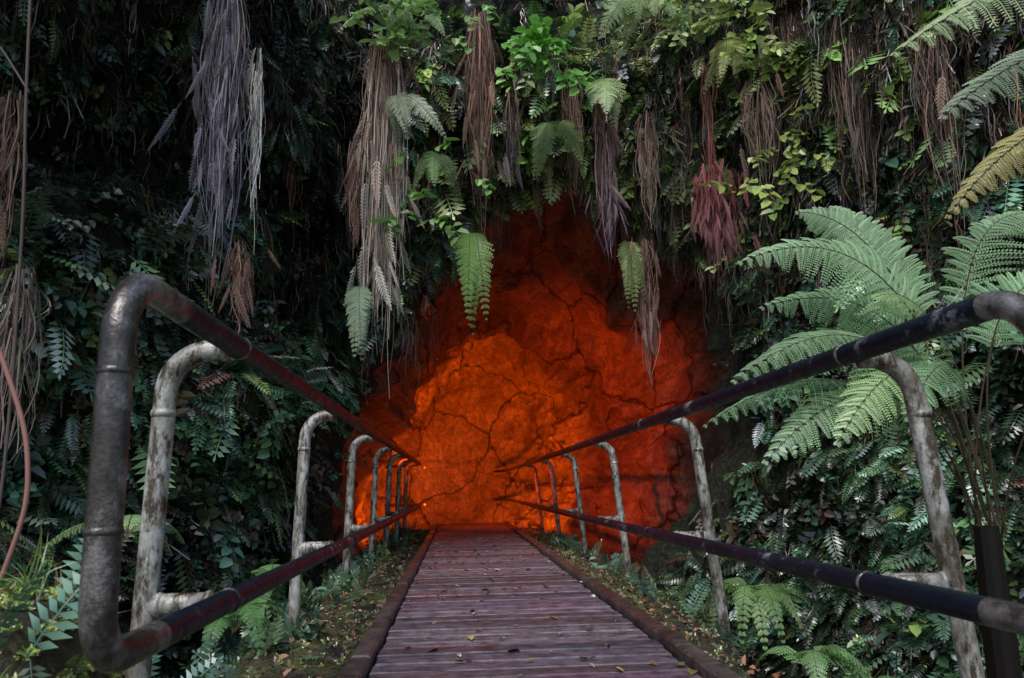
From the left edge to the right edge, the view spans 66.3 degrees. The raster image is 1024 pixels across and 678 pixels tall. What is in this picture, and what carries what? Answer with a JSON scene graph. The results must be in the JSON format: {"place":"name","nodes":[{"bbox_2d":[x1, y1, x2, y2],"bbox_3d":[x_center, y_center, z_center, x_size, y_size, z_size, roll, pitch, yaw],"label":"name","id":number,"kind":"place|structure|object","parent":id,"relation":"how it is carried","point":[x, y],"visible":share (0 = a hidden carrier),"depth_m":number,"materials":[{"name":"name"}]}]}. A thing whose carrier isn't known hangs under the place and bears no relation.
{"place":"outdoors","nodes":[
{"label":"outdoors","id":0,"kind":"place"},
{"bbox_2d":[0,0,1023,677],"bbox_3d":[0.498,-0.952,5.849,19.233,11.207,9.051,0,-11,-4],"label":"mossy rock cliff","id":1,"kind":"structure","parent":0,"point":[740,450],"depth_m":7.84,"materials":[{"name":"green plant"}]},
{"bbox_2d":[0,0,895,677],"bbox_3d":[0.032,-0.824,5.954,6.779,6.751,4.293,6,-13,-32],"label":"fern plants","id":2,"kind":"object","parent":1,"relation":"on","point":[536,38],"visible":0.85,"depth_m":7.61,"materials":[{"name":"green plant"}]},
{"bbox_2d":[0,0,1023,677],"bbox_3d":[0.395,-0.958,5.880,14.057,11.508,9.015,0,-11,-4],"label":"cliff fern foliage","id":3,"kind":"object","parent":1,"relation":"on","point":[204,398],"visible":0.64,"depth_m":7.30,"materials":[{"name":"green plant"}]},
{"bbox_2d":[0,0,1023,466],"bbox_3d":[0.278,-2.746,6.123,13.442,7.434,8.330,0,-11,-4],"label":"hanging roots","id":4,"kind":"object","parent":1,"relation":"hanging from","point":[224,92],"visible":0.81,"depth_m":7.50,"materials":[{"name":"plant"}]},
{"bbox_2d":[332,176,728,574],"bbox_3d":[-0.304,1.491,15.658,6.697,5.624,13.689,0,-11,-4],"label":"lava tube cave","id":5,"kind":"structure","parent":1,"relation":"in","point":[545,359],"depth_m":15.25},
{"label":"ground","id":6,"kind":"structure","parent":0,"visible":0},
{"bbox_2d":[0,527,741,677],"bbox_3d":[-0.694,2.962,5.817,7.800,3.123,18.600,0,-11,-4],"label":"mossy bank","id":7,"kind":"structure","parent":6,"relation":"on","point":[62,654],"depth_m":3.78,"materials":[{"name":"green plant"}]},
{"bbox_2d":[0,0,31,578],"bbox_3d":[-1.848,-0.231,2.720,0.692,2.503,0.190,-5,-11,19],"label":"bare branch","id":8,"kind":"object","parent":7,"relation":"on","point":[13,395],"visible":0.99,"depth_m":2.67,"materials":[{"name":"wood"}]},
{"bbox_2d":[78,273,425,677],"bbox_3d":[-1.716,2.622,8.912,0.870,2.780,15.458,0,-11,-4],"label":"handrail","id":9,"kind":"object","parent":7,"relation":"on","point":[107,647],"visible":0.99,"depth_m":2.24,"materials":[{"name":"metal"}]},
{"bbox_2d":[0,513,755,677],"bbox_3d":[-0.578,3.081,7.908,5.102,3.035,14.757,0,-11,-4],"label":"bank undergrowth","id":10,"kind":"object","parent":7,"relation":"on","point":[59,621],"visible":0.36,"depth_m":3.99,"materials":[{"name":"green plant"}]},
{"bbox_2d":[339,521,742,677],"bbox_3d":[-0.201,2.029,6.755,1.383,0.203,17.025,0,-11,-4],"label":"boardwalk","id":11,"kind":"structure","parent":7,"relation":"on","point":[633,636],"depth_m":3.89,"materials":[{"name":"brown wood"}]},
{"bbox_2d":[256,527,784,677],"bbox_3d":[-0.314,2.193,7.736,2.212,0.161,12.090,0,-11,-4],"label":"fallen leaves","id":12,"kind":"object","parent":11,"relation":"on","point":[690,671],"visible":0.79,"depth_m":4.30,"materials":[{"name":"brown plant"}]},
{"bbox_2d":[493,290,1023,677],"bbox_3d":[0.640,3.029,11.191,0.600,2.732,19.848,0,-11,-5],"label":"handrail","id":13,"kind":"object","parent":7,"relation":"on","point":[942,589],"visible":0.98,"depth_m":2.52,"materials":[{"name":"metal"}]},
{"bbox_2d":[703,206,1023,677],"bbox_3d":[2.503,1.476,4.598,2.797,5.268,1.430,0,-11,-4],"label":"tree fern","id":14,"kind":"object","parent":6,"relation":"on","point":[1001,653],"visible":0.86,"depth_m":4.90,"materials":[{"name":"green plant"}]},
{"bbox_2d":[890,0,1023,219],"bbox_3d":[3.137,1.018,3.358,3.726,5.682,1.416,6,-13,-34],"label":"tree fern","id":15,"kind":"object","parent":6,"relation":"on","point":[1014,136],"visible":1,"depth_m":3.26,"materials":[{"name":"green plant"}]}
]}

